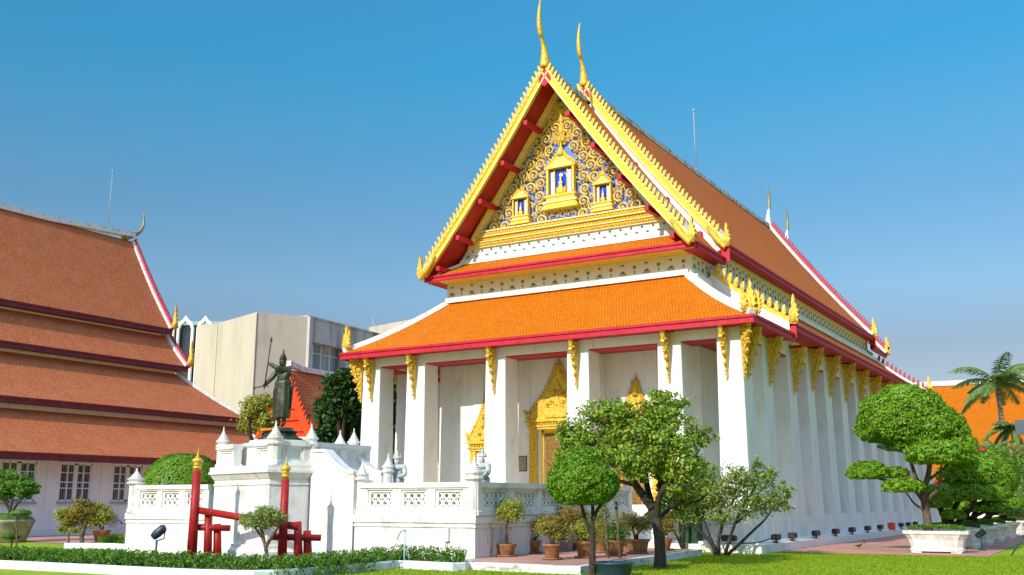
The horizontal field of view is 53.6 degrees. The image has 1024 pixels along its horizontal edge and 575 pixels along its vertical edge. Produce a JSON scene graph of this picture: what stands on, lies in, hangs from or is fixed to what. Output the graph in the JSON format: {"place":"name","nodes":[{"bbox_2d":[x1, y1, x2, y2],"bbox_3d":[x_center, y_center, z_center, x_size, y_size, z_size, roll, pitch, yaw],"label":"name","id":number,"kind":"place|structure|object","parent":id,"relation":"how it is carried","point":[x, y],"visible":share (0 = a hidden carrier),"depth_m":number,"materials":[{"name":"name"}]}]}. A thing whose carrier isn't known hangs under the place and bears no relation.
{"place":"outdoors","nodes":[
{"label":"outdoors","id":0,"kind":"place"},
{"bbox_2d":[25,533,125,542],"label":"back path","id":1,"kind":"structure","parent":0,"point":[88,538],"depth_m":46.61,"materials":[{"name":"pink brick"}]},
{"bbox_2d":[83,501,117,542],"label":"potted bonsai","id":2,"kind":"object","parent":1,"relation":"on","point":[99,520],"visible":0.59,"depth_m":41.67,"materials":[{"name":"plant"}]},
{"bbox_2d":[142,453,215,484],"bbox_3d":[-12.654,8.118,38.910,3.331,3.522,3.285,-7,-14,30],"label":"clipped round bush","id":3,"kind":"object","parent":1,"relation":"on","point":[172,469],"visible":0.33,"depth_m":37.98,"materials":[{"name":"green plant"}]},
{"bbox_2d":[230,392,275,440],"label":"background tree","id":4,"kind":"object","parent":1,"relation":"on","point":[256,409],"visible":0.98,"depth_m":53.65,"materials":[{"name":"green plant"}]},
{"bbox_2d":[161,315,223,411],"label":"arched building","id":5,"kind":"structure","parent":0,"point":[184,334],"depth_m":121.98,"materials":[{"name":"white paint"}]},
{"bbox_2d":[369,317,411,333],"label":"pale building","id":6,"kind":"structure","parent":0,"point":[380,329],"depth_m":130.32,"materials":[{"name":"beige concrete"}]},
{"bbox_2d":[0,542,1023,574],"bbox_3d":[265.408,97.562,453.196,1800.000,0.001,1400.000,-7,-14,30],"label":"ground","id":7,"kind":"structure","parent":0,"point":[1019,551],"depth_m":26.14,"materials":[{"name":"plant"}]},
{"bbox_2d":[0,465,41,542],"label":"potted tree","id":8,"kind":"object","parent":7,"relation":"on","point":[12,485],"visible":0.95,"depth_m":42.40,"materials":[{"name":"green plant"}]},
{"bbox_2d":[53,506,78,542],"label":"tree","id":9,"kind":"object","parent":7,"relation":"on","point":[62,529],"visible":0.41,"depth_m":40.30,"materials":[{"name":"green plant"}]},
{"bbox_2d":[52,495,106,542],"bbox_3d":[-15.893,8.580,37.019,2.034,1.972,1.463,-7,-14,30],"label":"tree","id":10,"kind":"object","parent":7,"relation":"on","point":[74,516],"visible":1,"depth_m":36.93,"materials":[{"name":"green plant"}]},
{"bbox_2d":[64,543,124,549],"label":"kerb","id":11,"kind":"structure","parent":7,"relation":"on","point":[118,546],"depth_m":36.65,"materials":[{"name":"white concrete"}]},
{"bbox_2d":[96,534,124,543],"bbox_3d":[-13.979,9.420,37.671,4.707,0.548,1.241,-7,-14,30],"label":"bed hedge","id":12,"kind":"object","parent":7,"relation":"on","point":[112,538],"visible":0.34,"depth_m":38.09,"materials":[{"name":"green plant"}]},
{"bbox_2d":[0,170,254,535],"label":"long hall","id":13,"kind":"structure","parent":7,"relation":"on","point":[96,392],"depth_m":59.21,"materials":[{"name":"tile"}]},
{"bbox_2d":[0,459,42,503],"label":"window","id":14,"kind":"structure","parent":13,"relation":"in","point":[30,468],"depth_m":49.81,"materials":[{"name":"white paint"}]},
{"bbox_2d":[56,461,97,502],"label":"window","id":15,"kind":"structure","parent":13,"relation":"in","point":[75,479],"depth_m":52.24,"materials":[{"name":"white paint"}]},
{"bbox_2d":[110,463,147,502],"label":"window","id":16,"kind":"structure","parent":13,"relation":"in","point":[120,489],"depth_m":54.70,"materials":[{"name":"white paint"}]},
{"bbox_2d":[124,468,213,554],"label":"balustrade wall","id":17,"kind":"structure","parent":7,"relation":"on","point":[150,509],"depth_m":33.21,"materials":[{"name":"white paint"}]},
{"bbox_2d":[0,560,474,574],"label":"bed kerb","id":18,"kind":"structure","parent":7,"relation":"on","point":[121,569],"depth_m":24.10,"materials":[{"name":"white concrete"}]},
{"bbox_2d":[208,421,377,560],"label":"statue platform","id":19,"kind":"structure","parent":7,"relation":"on","point":[251,481],"depth_m":30.22,"materials":[{"name":"white paint"}]},
{"bbox_2d":[253,337,302,439],"bbox_3d":[-7.436,3.280,32.857,1.498,3.364,1.506,7,-14,-31],"label":"bronze statue","id":20,"kind":"object","parent":19,"relation":"on","point":[283,390],"visible":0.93,"depth_m":32.64,"materials":[{"name":"green metal"}]},
{"bbox_2d":[260,428,273,431],"bbox_3d":[-7.779,4.538,32.298,0.560,0.110,0.304,-7,-14,30],"label":"marigold garland","id":21,"kind":"object","parent":20,"relation":"on","point":[263,429],"visible":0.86,"depth_m":32.17,"materials":[{"name":"orange"}]},
{"bbox_2d":[309,430,394,556],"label":"stair block","id":22,"kind":"structure","parent":7,"relation":"on","point":[333,493],"depth_m":29.59,"materials":[{"name":"white paint"}]},
{"bbox_2d":[352,455,635,560],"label":"balustraded terrace","id":23,"kind":"structure","parent":7,"relation":"on","point":[461,515],"depth_m":28.13,"materials":[{"name":"white paint"}]},
{"bbox_2d":[391,450,406,482],"bbox_3d":[-3.646,6.120,31.979,0.787,1.962,0.658,-4,-13,19],"label":"stone guardian statue","id":24,"kind":"object","parent":23,"relation":"on","point":[399,473],"visible":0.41,"depth_m":31.90,"materials":[{"name":"white stone"}]},
{"bbox_2d":[477,448,490,481],"bbox_3d":[-0.836,5.380,28.160,0.729,1.830,0.635,-11,-16,41],"label":"stone guardian statue","id":25,"kind":"object","parent":23,"relation":"on","point":[484,467],"visible":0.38,"depth_m":28.06,"materials":[{"name":"white stone"}]},
{"bbox_2d":[545,445,620,574],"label":"clipped round tree","id":26,"kind":"object","parent":7,"relation":"on","point":[581,476],"visible":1,"depth_m":23.39,"materials":[{"name":"green plant"}]},
{"bbox_2d":[464,547,702,574],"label":"pot plinth","id":27,"kind":"structure","parent":7,"relation":"on","point":[568,562],"depth_m":25.80,"materials":[{"name":"pink brick"}]},
{"bbox_2d":[494,495,532,556],"bbox_3d":[-0.100,6.529,27.805,1.261,1.642,1.266,-7,-14,30],"label":"potted bonsai","id":28,"kind":"object","parent":27,"relation":"on","point":[509,511],"visible":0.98,"depth_m":27.64,"materials":[{"name":"plant"}]},
{"bbox_2d":[529,513,552,553],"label":"potted bonsai","id":29,"kind":"object","parent":27,"relation":"on","point":[534,545],"visible":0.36,"depth_m":29.28,"materials":[{"name":"plant"}]},
{"bbox_2d":[531,508,571,559],"bbox_3d":[0.986,6.372,26.272,1.150,1.314,1.114,-7,-14,30],"label":"potted bonsai","id":30,"kind":"object","parent":27,"relation":"on","point":[552,548],"visible":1,"depth_m":26.12,"materials":[{"name":"plant"}]},
{"bbox_2d":[555,504,587,550],"bbox_3d":[1.632,7.183,30.925,1.311,1.655,1.312,-7,-14,30],"label":"potted bonsai","id":31,"kind":"object","parent":27,"relation":"on","point":[568,544],"visible":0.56,"depth_m":30.68,"materials":[{"name":"plant"}]},
{"bbox_2d":[566,517,604,558],"bbox_3d":[1.954,6.662,27.040,1.082,1.066,1.027,-7,-14,30],"label":"potted bonsai","id":32,"kind":"object","parent":27,"relation":"on","point":[579,529],"visible":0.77,"depth_m":26.85,"materials":[{"name":"plant"}]},
{"bbox_2d":[569,505,612,549],"bbox_3d":[2.427,7.353,31.236,1.824,1.450,1.103,-7,-14,30],"label":"potted bonsai","id":33,"kind":"object","parent":27,"relation":"on","point":[601,516],"visible":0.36,"depth_m":31.17,"materials":[{"name":"plant"}]},
{"bbox_2d":[595,519,611,552],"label":"potted bonsai","id":34,"kind":"object","parent":27,"relation":"on","point":[600,548],"visible":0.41,"depth_m":29.74,"materials":[{"name":"plant"}]},
{"bbox_2d":[603,504,609,557],"bbox_3d":[2.514,6.615,26.934,0.192,1.712,0.087,-7,-14,30],"label":"wooden stake","id":35,"kind":"object","parent":27,"relation":"on","point":[606,533],"visible":0.76,"depth_m":26.93,"materials":[{"name":"brown wood"}]},
{"bbox_2d":[597,516,632,555],"bbox_3d":[2.920,6.914,28.231,1.092,1.066,1.031,-7,-14,30],"label":"potted bonsai","id":36,"kind":"object","parent":27,"relation":"on","point":[612,540],"visible":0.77,"depth_m":28.01,"materials":[{"name":"plant"}]},
{"bbox_2d":[614,510,652,553],"bbox_3d":[3.551,7.098,29.596,1.222,1.270,1.177,2,-12,-8],"label":"potted bonsai","id":37,"kind":"object","parent":27,"relation":"on","point":[636,544],"visible":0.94,"depth_m":29.35,"materials":[{"name":"plant"}]},
{"bbox_2d":[651,507,680,550],"bbox_3d":[4.752,7.458,31.385,0.986,1.306,1.040,-7,-14,30],"label":"potted bonsai","id":38,"kind":"object","parent":27,"relation":"on","point":[667,525],"visible":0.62,"depth_m":31.24,"materials":[{"name":"plant"}]},
{"bbox_2d":[594,561,633,574],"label":"tub","id":39,"kind":"object","parent":7,"relation":"on","point":[613,567],"visible":1,"depth_m":23.02,"materials":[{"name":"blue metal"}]},
{"bbox_2d":[548,388,723,568],"bbox_3d":[3.328,4.957,26.398,4.620,4.740,3.038,-7,-14,30],"label":"broadleaf tree","id":40,"kind":"object","parent":7,"relation":"on","point":[648,440],"visible":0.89,"depth_m":26.25,"materials":[{"name":"green plant"}]},
{"bbox_2d":[340,0,937,553],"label":"chapel","id":41,"kind":"structure","parent":7,"relation":"on","point":[590,244],"depth_m":42.08,"materials":[{"name":"white paint"}]},
{"bbox_2d":[464,392,484,463],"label":"window","id":42,"kind":"structure","parent":41,"relation":"in","point":[475,439],"depth_m":42.83,"materials":[{"name":"gold metal"}]},
{"bbox_2d":[523,357,566,483],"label":"door","id":43,"kind":"structure","parent":41,"relation":"in","point":[553,406],"depth_m":41.33,"materials":[{"name":"gold metal"}]},
{"bbox_2d":[612,375,658,504],"bbox_3d":[4.852,6.018,39.246,2.456,5.470,0.675,-7,-14,30],"label":"window","id":44,"kind":"structure","parent":41,"relation":"in","point":[635,393],"depth_m":39.30,"materials":[{"name":"gold metal"}]},
{"bbox_2d":[721,535,736,543],"bbox_3d":[7.180,8.338,33.528,0.480,0.300,0.225,-7,-14,30],"label":"floodlight","id":45,"kind":"object","parent":41,"relation":"on","point":[725,537],"visible":0.6,"depth_m":33.47,"materials":[{"name":"black metal"}]},
{"bbox_2d":[771,534,780,542],"bbox_3d":[9.021,8.576,34.652,0.225,0.300,0.480,-7,-14,30],"label":"floodlight","id":46,"kind":"object","parent":41,"relation":"on","point":[777,537],"visible":0.93,"depth_m":34.50,"materials":[{"name":"black metal"}]},
{"bbox_2d":[788,532,797,540],"bbox_3d":[10.047,8.929,36.323,0.225,0.300,0.480,-7,-14,30],"label":"floodlight","id":47,"kind":"object","parent":41,"relation":"on","point":[792,535],"visible":1,"depth_m":36.17,"materials":[{"name":"black metal"}]},
{"bbox_2d":[811,530,820,538],"bbox_3d":[11.693,9.496,39.004,0.225,0.300,0.480,-7,-14,30],"label":"floodlight","id":48,"kind":"object","parent":41,"relation":"on","point":[816,533],"visible":1,"depth_m":38.85,"materials":[{"name":"black metal"}]},
{"bbox_2d":[831,529,839,535],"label":"floodlight","id":49,"kind":"object","parent":41,"relation":"on","point":[835,531],"visible":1,"depth_m":41.40,"materials":[{"name":"black metal"}]},
{"bbox_2d":[848,527,855,533],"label":"floodlight","id":50,"kind":"object","parent":41,"relation":"on","point":[852,529],"visible":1,"depth_m":43.82,"materials":[{"name":"black metal"}]},
{"bbox_2d":[864,526,870,532],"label":"floodlight","id":51,"kind":"object","parent":41,"relation":"on","point":[868,528],"visible":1,"depth_m":46.40,"materials":[{"name":"black metal"}]},
{"bbox_2d":[877,525,883,530],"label":"floodlight","id":52,"kind":"object","parent":41,"relation":"on","point":[880,527],"visible":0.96,"depth_m":48.70,"materials":[{"name":"black metal"}]},
{"bbox_2d":[887,522,895,529],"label":"red box","id":53,"kind":"object","parent":41,"relation":"on","point":[891,525],"visible":1,"depth_m":50.91,"materials":[{"name":"orange paint"}]},
{"bbox_2d":[643,468,717,548],"bbox_3d":[5.696,7.458,34.208,2.639,2.906,1.733,-7,-14,30],"label":"dark shrub","id":54,"kind":"object","parent":7,"relation":"on","point":[663,506],"visible":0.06,"depth_m":34.02,"materials":[{"name":"green plant"}]},
{"bbox_2d":[679,516,702,543],"bbox_3d":[6.093,8.398,34.577,0.700,1.180,0.660,-7,-14,30],"label":"green bin","id":55,"kind":"object","parent":7,"relation":"on","point":[693,535],"visible":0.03,"depth_m":34.36,"materials":[{"name":"paint"}]},
{"bbox_2d":[662,454,797,555],"bbox_3d":[6.909,6.921,32.195,4.290,3.231,1.928,-4,-13,20],"label":"multistem shrub","id":56,"kind":"object","parent":7,"relation":"on","point":[714,501],"visible":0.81,"depth_m":31.91,"materials":[{"name":"green plant"}]},
{"bbox_2d":[632,558,864,574],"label":"fallen leaves","id":57,"kind":"object","parent":7,"relation":"on","point":[723,564],"visible":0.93,"depth_m":26.11,"materials":[{"name":"plant"}]},
{"bbox_2d":[1010,535,1023,555],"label":"tripod stand","id":58,"kind":"object","parent":7,"relation":"on","point":[1017,545],"visible":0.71,"depth_m":31.50,"materials":[{"name":"grey metal"}]},
{"label":"planting bed","id":59,"kind":"structure","parent":7,"relation":"on","visible":0},
{"bbox_2d":[2,509,31,547],"bbox_3d":[-15.218,7.536,31.081,0.938,1.466,0.668,-7,-14,30],"label":"topiary plant","id":60,"kind":"object","parent":59,"relation":"on","point":[11,536],"visible":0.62,"depth_m":31.02,"materials":[{"name":"green plant"}]},
{"bbox_2d":[151,525,166,549],"bbox_3d":[-9.999,7.224,28.639,0.433,1.020,0.246,0,-12,1],"label":"blue spotlight","id":61,"kind":"object","parent":59,"relation":"on","point":[158,532],"visible":0.89,"depth_m":28.62,"materials":[{"name":"blue metal"}]},
{"bbox_2d":[0,544,405,574],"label":"bed hedge","id":62,"kind":"object","parent":59,"relation":"on","point":[331,560],"visible":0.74,"depth_m":24.06,"materials":[{"name":"green plant"}]},
{"bbox_2d":[187,448,320,561],"bbox_3d":[-7.352,6.181,28.998,4.319,3.231,0.909,-6,-13,27],"label":"red post frame","id":63,"kind":"object","parent":59,"relation":"on","point":[283,536],"visible":0.93,"depth_m":29.28,"materials":[{"name":"paint"}]},
{"bbox_2d":[235,504,289,559],"bbox_3d":[-6.770,6.659,27.343,1.383,1.671,1.622,4,-13,-19],"label":"bonsai tree","id":64,"kind":"object","parent":59,"relation":"on","point":[262,516],"visible":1,"depth_m":27.26,"materials":[{"name":"green plant"}]},
{"bbox_2d":[397,529,405,559],"bbox_3d":[-2.826,6.681,25.953,0.271,0.970,0.093,-5,-13,23],"label":"garden water pipe","id":65,"kind":"object","parent":59,"relation":"on","point":[404,530],"visible":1,"depth_m":25.97,"materials":[{"name":"white plastic"}]},
{"bbox_2d":[393,543,467,562],"bbox_3d":[-2.107,6.890,25.912,2.658,0.649,0.582,-10,-15,39],"label":"bed hedge","id":66,"kind":"object","parent":59,"relation":"on","point":[433,555],"visible":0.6,"depth_m":25.78,"materials":[{"name":"green plant"}]},
{"bbox_2d":[0,0,1023,381],"label":"sky","id":67,"kind":"structure","parent":0,"point":[286,157],"materials":[{"name":"blue"}]},
{"bbox_2d":[614,501,621,557],"bbox_3d":[2.829,6.584,26.939,0.186,1.773,0.086,-7,-14,30],"label":"wooden stake","id":68,"kind":"object","parent":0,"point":[618,532],"visible":0.83,"depth_m":26.94,"materials":[{"name":"brown wood"}]},
{"bbox_2d":[779,534,1023,556],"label":"paved path","id":69,"kind":"structure","parent":0,"point":[896,545],"depth_m":36.57,"materials":[{"name":"pink brick"}]},
{"bbox_2d":[844,382,980,553],"bbox_3d":[13.719,6.006,34.266,3.417,5.732,4.250,5,-13,-23],"label":"cloud pruned tree","id":70,"kind":"object","parent":69,"relation":"on","point":[917,424],"visible":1,"depth_m":33.84,"materials":[{"name":"green plant"}]},
{"bbox_2d":[928,455,1005,548],"bbox_3d":[16.787,7.874,37.553,2.979,3.438,2.899,-7,-14,30],"label":"cloud pruned tree","id":71,"kind":"object","parent":69,"relation":"on","point":[974,486],"visible":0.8,"depth_m":36.95,"materials":[{"name":"green plant"}]},
{"bbox_2d":[944,454,1016,544],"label":"cloud pruned tree","id":72,"kind":"object","parent":69,"relation":"on","point":[984,506],"visible":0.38,"depth_m":40.11,"materials":[{"name":"green plant"}]},
{"bbox_2d":[975,529,986,550],"bbox_3d":[16.227,8.720,35.057,0.384,0.766,0.234,2,-12,-9],"label":"garden spotlight","id":73,"kind":"object","parent":69,"relation":"on","point":[980,533],"visible":0.92,"depth_m":35.02,"materials":[{"name":"green paint"}]},
{"bbox_2d":[949,351,1023,440],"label":"palm tree","id":74,"kind":"object","parent":69,"relation":"on","point":[1007,378],"visible":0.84,"depth_m":67.00,"materials":[{"name":"green plant"}]},
{"bbox_2d":[977,445,1023,540],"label":"cloud pruned tree","id":75,"kind":"object","parent":69,"relation":"on","point":[1010,481],"visible":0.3,"depth_m":43.87,"materials":[{"name":"green plant"}]},
{"bbox_2d":[977,470,1023,537],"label":"cloud pruned tree","id":76,"kind":"object","parent":69,"relation":"on","point":[1014,524],"visible":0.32,"depth_m":47.63,"materials":[{"name":"green plant"}]},
{"bbox_2d":[983,421,1023,450],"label":"palm tree","id":77,"kind":"object","parent":69,"relation":"on","point":[1007,428],"visible":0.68,"depth_m":64.45,"materials":[{"name":"green plant"}]},
{"bbox_2d":[999,440,1023,519],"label":"background tree","id":78,"kind":"object","parent":69,"relation":"on","point":[1015,452],"visible":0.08,"depth_m":56.05,"materials":[{"name":"green plant"}]},
{"bbox_2d":[1014,420,1023,434],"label":"pole loudspeaker","id":79,"kind":"object","parent":69,"relation":"on","point":[1019,427],"visible":1,"depth_m":62.32,"materials":[{"name":"grey"}]},
{"bbox_2d":[915,379,1023,521],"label":"orange roofed hall","id":80,"kind":"structure","parent":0,"point":[980,418],"depth_m":91.00,"materials":[{"name":"tile"}]},
{"bbox_2d":[978,438,1014,452],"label":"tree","id":81,"kind":"object","parent":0,"point":[989,443],"visible":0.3,"depth_m":64.15,"materials":[{"name":"green plant"}]},
{"bbox_2d":[993,459,1023,534],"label":"pruned tree","id":82,"kind":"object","parent":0,"point":[1020,528],"depth_m":52.18,"materials":[{"name":"plant"}]},
{"label":"courtyard","id":83,"kind":"structure","parent":0,"visible":0},
{"bbox_2d":[194,312,379,427],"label":"concrete building","id":84,"kind":"structure","parent":83,"relation":"on","point":[231,357],"depth_m":93.37,"materials":[{"name":"white paint"}]},
{"bbox_2d":[311,344,337,371],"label":"window","id":85,"kind":"structure","parent":84,"relation":"in","point":[323,358],"depth_m":96.78,"materials":[{"name":"grey glass"}]},
{"bbox_2d":[254,361,334,440],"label":"red gabled pavilion","id":86,"kind":"structure","parent":83,"relation":"on","point":[307,384],"depth_m":59.98,"materials":[{"name":"brown ceramic"}]},
{"bbox_2d":[307,367,362,444],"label":"background tree","id":87,"kind":"object","parent":83,"relation":"on","point":[338,406],"visible":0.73,"depth_m":46.82,"materials":[{"name":"green plant"}]},
{"bbox_2d":[393,378,396,463],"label":"background tree","id":88,"kind":"object","parent":83,"relation":"on","point":[394,404],"visible":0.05,"depth_m":52.52,"materials":[{"name":"green plant"}]}
]}

